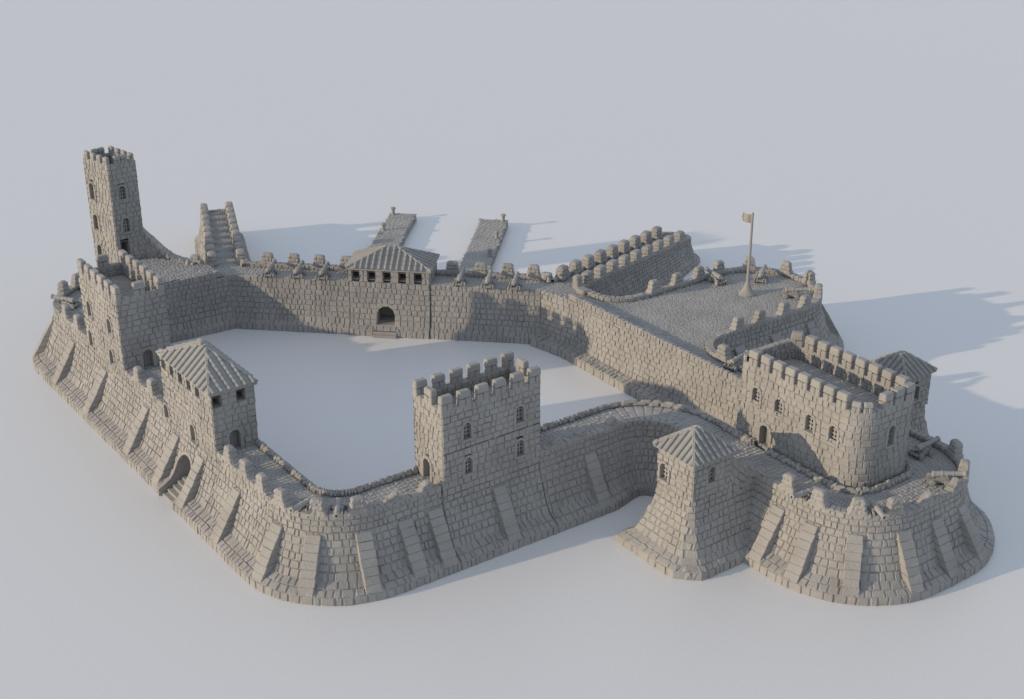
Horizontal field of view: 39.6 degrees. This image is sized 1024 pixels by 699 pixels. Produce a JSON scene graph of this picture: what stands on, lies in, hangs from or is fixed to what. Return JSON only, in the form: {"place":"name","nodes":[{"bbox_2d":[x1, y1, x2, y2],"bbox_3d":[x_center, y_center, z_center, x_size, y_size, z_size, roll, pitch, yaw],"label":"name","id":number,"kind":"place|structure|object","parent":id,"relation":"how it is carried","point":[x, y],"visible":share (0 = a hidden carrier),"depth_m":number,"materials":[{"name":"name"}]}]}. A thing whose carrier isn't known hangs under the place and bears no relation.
{"place":"outdoors","nodes":[
{"label":"outdoors","id":0,"kind":"place"},
{"bbox_2d":[0,0,1023,698],"bbox_3d":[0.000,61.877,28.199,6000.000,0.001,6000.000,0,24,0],"label":"ground","id":1,"kind":"structure","parent":0,"point":[862,160],"depth_m":197.13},
{"bbox_2d":[77,249,169,385],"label":"square tower","id":2,"kind":"structure","parent":1,"relation":"on","point":[124,303],"depth_m":143.47,"materials":[{"name":"grey stone"}]},
{"bbox_2d":[86,298,93,320],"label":"window","id":3,"kind":"structure","parent":2,"relation":"in","point":[88,306],"depth_m":147.25,"materials":[{"name":"grey stone"}]},
{"bbox_2d":[87,327,94,349],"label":"window","id":4,"kind":"structure","parent":2,"relation":"in","point":[90,335],"depth_m":149.17,"materials":[{"name":"grey stone"}]},
{"bbox_2d":[106,316,113,338],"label":"window","id":5,"kind":"structure","parent":2,"relation":"in","point":[108,321],"depth_m":143.28,"materials":[{"name":"grey stone"}]},
{"bbox_2d":[108,347,115,369],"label":"window","id":6,"kind":"structure","parent":2,"relation":"in","point":[111,356],"depth_m":145.15,"materials":[{"name":"grey stone"}]},
{"bbox_2d":[139,346,156,368],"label":"doorway","id":7,"kind":"structure","parent":2,"relation":"in","point":[148,354],"depth_m":144.37,"materials":[{"name":"grey stone"}]},
{"bbox_2d":[32,254,237,402],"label":"corner bastion","id":8,"kind":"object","parent":1,"relation":"on","point":[194,285],"visible":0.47,"depth_m":164.96,"materials":[{"name":"grey stone"}]},
{"bbox_2d":[50,294,80,309],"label":"cannon","id":9,"kind":"object","parent":8,"relation":"on","point":[72,302],"visible":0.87,"depth_m":158.43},
{"bbox_2d":[83,146,187,263],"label":"tall tower","id":10,"kind":"structure","parent":8,"relation":"on","point":[113,198],"depth_m":168.18,"materials":[{"name":"grey stone"}]},
{"bbox_2d":[88,181,96,201],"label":"window","id":11,"kind":"structure","parent":10,"relation":"in","point":[91,187],"depth_m":168.64,"materials":[{"name":"grey stone"}]},
{"bbox_2d":[92,213,100,233],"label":"window","id":12,"kind":"structure","parent":10,"relation":"in","point":[95,219],"depth_m":170.23,"materials":[{"name":"grey stone"}]},
{"bbox_2d":[96,243,103,254],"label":"window","id":13,"kind":"structure","parent":10,"relation":"in","point":[99,248],"depth_m":171.69,"materials":[{"name":"grey stone"}]},
{"bbox_2d":[116,184,128,202],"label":"window","id":14,"kind":"structure","parent":10,"relation":"in","point":[122,191],"depth_m":167.04,"materials":[{"name":"grey stone"}]},
{"bbox_2d":[120,239,129,254],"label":"window","id":15,"kind":"structure","parent":10,"relation":"in","point":[124,243],"depth_m":170.19,"materials":[{"name":"grey stone"}]},
{"bbox_2d":[120,216,132,234],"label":"window","id":16,"kind":"structure","parent":10,"relation":"in","point":[126,225],"depth_m":168.70,"materials":[{"name":"grey stone"}]},
{"bbox_2d":[67,339,258,527],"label":"curtain wall","id":17,"kind":"structure","parent":1,"relation":"on","point":[178,470],"depth_m":138.75,"materials":[{"name":"grey stone"}]},
{"bbox_2d":[156,338,257,485],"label":"roofed tower","id":18,"kind":"structure","parent":1,"relation":"on","point":[213,385],"depth_m":128.16,"materials":[{"name":"grey stone"}]},
{"bbox_2d":[161,358,165,369],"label":"window","id":19,"kind":"structure","parent":18,"relation":"in","point":[163,364],"depth_m":133.16,"materials":[{"name":"grey stone"}]},
{"bbox_2d":[163,401,170,425],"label":"window","id":20,"kind":"structure","parent":18,"relation":"in","point":[164,403],"depth_m":135.26,"materials":[{"name":"grey stone"}]},
{"bbox_2d":[169,365,173,376],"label":"window","id":21,"kind":"structure","parent":18,"relation":"in","point":[170,367],"depth_m":131.84,"materials":[{"name":"grey stone"}]},
{"bbox_2d":[177,372,181,383],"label":"window","id":22,"kind":"structure","parent":18,"relation":"in","point":[179,375],"depth_m":130.46,"materials":[{"name":"grey stone"}]},
{"bbox_2d":[186,379,190,391],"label":"window","id":23,"kind":"structure","parent":18,"relation":"in","point":[187,383],"depth_m":129.10,"materials":[{"name":"grey stone"}]},
{"bbox_2d":[189,422,197,446],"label":"window","id":24,"kind":"structure","parent":18,"relation":"in","point":[192,431],"depth_m":131.22,"materials":[{"name":"grey stone"}]},
{"bbox_2d":[195,386,199,398],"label":"window","id":25,"kind":"structure","parent":18,"relation":"in","point":[196,389],"depth_m":127.78,"materials":[{"name":"grey stone"}]},
{"bbox_2d":[212,395,221,407],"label":"window","id":26,"kind":"structure","parent":18,"relation":"in","point":[216,400],"depth_m":126.20,"materials":[{"name":"grey stone"}]},
{"bbox_2d":[225,426,244,448],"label":"doorway","id":27,"kind":"structure","parent":18,"relation":"in","point":[235,435],"depth_m":128.62,"materials":[{"name":"grey stone"}]},
{"bbox_2d":[236,388,245,400],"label":"window","id":28,"kind":"structure","parent":18,"relation":"in","point":[240,394],"depth_m":127.47,"materials":[{"name":"grey stone"}]},
{"bbox_2d":[194,201,250,312],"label":"staircase","id":29,"kind":"structure","parent":1,"relation":"on","point":[219,240],"depth_m":182.47,"materials":[{"name":"stone"}]},
{"bbox_2d":[193,439,460,605],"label":"corner bastion","id":30,"kind":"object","parent":1,"relation":"on","point":[384,522],"visible":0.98,"depth_m":119.84,"materials":[{"name":"grey stone"}]},
{"bbox_2d":[289,495,316,513],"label":"cannon","id":31,"kind":"object","parent":30,"relation":"on","point":[305,504],"visible":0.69,"depth_m":117.87,"materials":[{"name":"grey metal"}]},
{"bbox_2d":[329,498,347,518],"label":"cannon","id":32,"kind":"object","parent":30,"relation":"on","point":[337,506],"visible":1,"depth_m":117.64,"materials":[{"name":"grey metal"}]},
{"bbox_2d":[345,245,439,338],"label":"gatehouse","id":33,"kind":"object","parent":1,"relation":"on","point":[394,309],"visible":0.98,"depth_m":166.22,"materials":[{"name":"grey stone"}]},
{"bbox_2d":[352,270,358,278],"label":"window","id":34,"kind":"structure","parent":33,"relation":"in","point":[355,273],"depth_m":166.37,"materials":[{"name":"grey stone"}]},
{"bbox_2d":[367,271,374,279],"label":"window","id":35,"kind":"structure","parent":33,"relation":"in","point":[371,274],"depth_m":166.25,"materials":[{"name":"grey stone"}]},
{"bbox_2d":[383,271,389,280],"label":"window","id":36,"kind":"structure","parent":33,"relation":"in","point":[386,275],"depth_m":165.96,"materials":[{"name":"grey stone"}]},
{"bbox_2d":[398,272,405,281],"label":"window","id":37,"kind":"structure","parent":33,"relation":"in","point":[401,275],"depth_m":165.56,"materials":[{"name":"grey stone"}]},
{"bbox_2d":[414,273,421,281],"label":"window","id":38,"kind":"structure","parent":33,"relation":"in","point":[417,276],"depth_m":165.60,"materials":[{"name":"grey stone"}]},
{"bbox_2d":[431,260,434,280],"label":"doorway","id":39,"kind":"structure","parent":33,"relation":"in","point":[433,271],"depth_m":166.13,"materials":[{"name":"grey stone"}]},
{"bbox_2d":[368,207,416,247],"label":"pier","id":40,"kind":"structure","parent":1,"relation":"on","point":[396,229],"depth_m":198.17,"materials":[{"name":"grey stone"}]},
{"bbox_2d":[214,252,589,343],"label":"curtain wall","id":41,"kind":"structure","parent":1,"relation":"on","point":[315,304],"depth_m":166.87,"materials":[{"name":"grey stone"}]},
{"bbox_2d":[262,258,277,277],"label":"cannon","id":42,"kind":"object","parent":41,"relation":"on","point":[270,270],"visible":1,"depth_m":167.19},
{"bbox_2d":[290,260,305,278],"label":"cannon","id":43,"kind":"object","parent":41,"relation":"on","point":[296,272],"visible":1,"depth_m":166.75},
{"bbox_2d":[315,261,330,280],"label":"cannon","id":44,"kind":"object","parent":41,"relation":"on","point":[323,273],"visible":1,"depth_m":166.32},
{"bbox_2d":[453,267,466,286],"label":"cannon","id":45,"kind":"object","parent":41,"relation":"on","point":[459,279],"visible":1,"depth_m":164.64,"materials":[{"name":"grey metal"}]},
{"bbox_2d":[481,269,494,288],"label":"cannon","id":46,"kind":"object","parent":41,"relation":"on","point":[488,282],"visible":1,"depth_m":163.97,"materials":[{"name":"grey metal"}]},
{"bbox_2d":[507,271,521,290],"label":"cannon","id":47,"kind":"object","parent":41,"relation":"on","point":[514,284],"visible":1,"depth_m":163.46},
{"bbox_2d":[546,272,551,281],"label":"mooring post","id":48,"kind":"object","parent":41,"relation":"on","point":[548,274],"visible":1,"depth_m":164.95,"materials":[{"name":"grey stone"}]},
{"bbox_2d":[412,350,540,515],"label":"square tower","id":49,"kind":"structure","parent":1,"relation":"on","point":[488,418],"depth_m":122.84,"materials":[{"name":"grey stone"}]},
{"bbox_2d":[421,454,432,482],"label":"doorway","id":50,"kind":"structure","parent":49,"relation":"in","point":[426,465],"depth_m":123.70,"materials":[{"name":"grey stone"}]},
{"bbox_2d":[460,420,473,443],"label":"window","id":51,"kind":"structure","parent":49,"relation":"in","point":[467,433],"depth_m":121.30,"materials":[{"name":"grey stone"}]},
{"bbox_2d":[461,454,474,477],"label":"window","id":52,"kind":"structure","parent":49,"relation":"in","point":[468,464],"depth_m":122.73,"materials":[{"name":"grey stone"}]},
{"bbox_2d":[513,404,525,425],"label":"window","id":53,"kind":"structure","parent":49,"relation":"in","point":[519,413],"depth_m":124.33,"materials":[{"name":"grey stone"}]},
{"bbox_2d":[514,437,526,459],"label":"window","id":54,"kind":"structure","parent":49,"relation":"in","point":[520,451],"depth_m":125.77,"materials":[{"name":"grey stone"}]},
{"bbox_2d":[459,214,507,270],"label":"pier","id":55,"kind":"structure","parent":1,"relation":"on","point":[486,241],"depth_m":193.32,"materials":[{"name":"grey stone"}]},
{"bbox_2d":[424,454,557,569],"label":"curtain wall","id":56,"kind":"structure","parent":1,"relation":"on","point":[496,507],"depth_m":124.78,"materials":[{"name":"grey stone"}]},
{"bbox_2d":[543,226,699,295],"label":"rampart spur","id":57,"kind":"structure","parent":1,"relation":"on","point":[637,262],"depth_m":176.32,"materials":[{"name":"stone"}]},
{"bbox_2d":[531,290,742,428],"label":"curtain wall","id":58,"kind":"structure","parent":1,"relation":"on","point":[591,342],"depth_m":153.41,"materials":[{"name":"grey stone"}]},
{"bbox_2d":[539,399,756,532],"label":"curtain wall","id":59,"kind":"structure","parent":1,"relation":"on","point":[591,448],"depth_m":131.99,"materials":[{"name":"grey stone"}]},
{"bbox_2d":[616,425,761,580],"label":"watchtower","id":60,"kind":"structure","parent":1,"relation":"on","point":[696,463],"depth_m":121.81,"materials":[{"name":"grey stone"}]},
{"bbox_2d":[657,460,669,484],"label":"window","id":61,"kind":"structure","parent":60,"relation":"in","point":[663,471],"depth_m":122.55,"materials":[{"name":"grey stone"}]},
{"bbox_2d":[705,464,717,485],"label":"window","id":62,"kind":"structure","parent":60,"relation":"in","point":[711,475],"depth_m":120.74,"materials":[{"name":"grey stone"}]},
{"bbox_2d":[560,256,843,408],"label":"flag bastion","id":63,"kind":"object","parent":1,"relation":"on","point":[697,313],"visible":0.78,"depth_m":158.68,"materials":[{"name":"grey stone"}]},
{"bbox_2d":[704,267,726,285],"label":"cannon","id":64,"kind":"object","parent":63,"relation":"on","point":[716,278],"visible":1,"depth_m":165.07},
{"bbox_2d":[723,350,747,371],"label":"cannon","id":65,"kind":"object","parent":63,"relation":"on","point":[737,360],"visible":0.83,"depth_m":143.85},
{"bbox_2d":[738,212,755,297],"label":"flagpole","id":66,"kind":"object","parent":63,"relation":"on","point":[746,290],"visible":1,"depth_m":160.86,"materials":[{"name":"grey stone"}]},
{"bbox_2d":[754,264,768,283],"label":"cannon","id":67,"kind":"object","parent":63,"relation":"on","point":[761,276],"visible":1,"depth_m":165.58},
{"bbox_2d":[782,287,810,299],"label":"cannon","id":68,"kind":"object","parent":63,"relation":"on","point":[789,292],"visible":1,"depth_m":160.94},
{"bbox_2d":[716,424,994,605],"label":"keep bastion","id":69,"kind":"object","parent":1,"relation":"on","point":[947,541],"visible":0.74,"depth_m":120.12,"materials":[{"name":"grey stone"}]},
{"bbox_2d":[789,486,815,505],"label":"cannon","id":70,"kind":"object","parent":69,"relation":"on","point":[807,492],"visible":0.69,"depth_m":119.44,"materials":[{"name":"grey metal"}]},
{"bbox_2d":[738,330,915,487],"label":"keep","id":71,"kind":"structure","parent":69,"relation":"on","point":[834,414],"depth_m":124.05,"materials":[{"name":"grey stone"}]},
{"bbox_2d":[749,385,762,408],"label":"window","id":72,"kind":"structure","parent":71,"relation":"in","point":[757,396],"depth_m":128.50,"materials":[{"name":"grey stone"}]},
{"bbox_2d":[756,422,772,448],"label":"doorway","id":73,"kind":"structure","parent":71,"relation":"in","point":[764,436],"depth_m":129.19,"materials":[{"name":"grey stone"}]},
{"bbox_2d":[771,397,784,419],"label":"window","id":74,"kind":"structure","parent":71,"relation":"in","point":[778,403],"depth_m":126.51,"materials":[{"name":"grey stone"}]},
{"bbox_2d":[802,412,816,436],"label":"window","id":75,"kind":"structure","parent":71,"relation":"in","point":[809,421],"depth_m":123.82,"materials":[{"name":"grey stone"}]},
{"bbox_2d":[825,423,839,447],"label":"window","id":76,"kind":"structure","parent":71,"relation":"in","point":[833,432],"depth_m":121.78,"materials":[{"name":"grey stone"}]},
{"bbox_2d":[884,423,896,449],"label":"window","id":77,"kind":"structure","parent":71,"relation":"in","point":[891,432],"depth_m":121.69,"materials":[{"name":"grey stone"}]},
{"bbox_2d":[867,499,887,520],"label":"cannon","id":78,"kind":"object","parent":69,"relation":"on","point":[873,506],"visible":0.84,"depth_m":117.34,"materials":[{"name":"grey metal"}]},
{"bbox_2d":[908,436,940,460],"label":"cannon","id":79,"kind":"object","parent":69,"relation":"on","point":[921,450],"visible":1,"depth_m":127.23,"materials":[{"name":"grey metal"}]},
{"bbox_2d":[926,470,966,486],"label":"cannon","id":80,"kind":"object","parent":69,"relation":"on","point":[933,477],"visible":1,"depth_m":122.53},
{"bbox_2d":[870,350,937,434],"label":"watchtower","id":81,"kind":"structure","parent":1,"relation":"on","point":[918,371],"depth_m":135.49,"materials":[{"name":"grey stone"}]},
{"bbox_2d":[912,383,920,403],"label":"window","id":82,"kind":"structure","parent":81,"relation":"in","point":[917,391],"depth_m":135.52,"materials":[{"name":"grey stone"}]}
]}

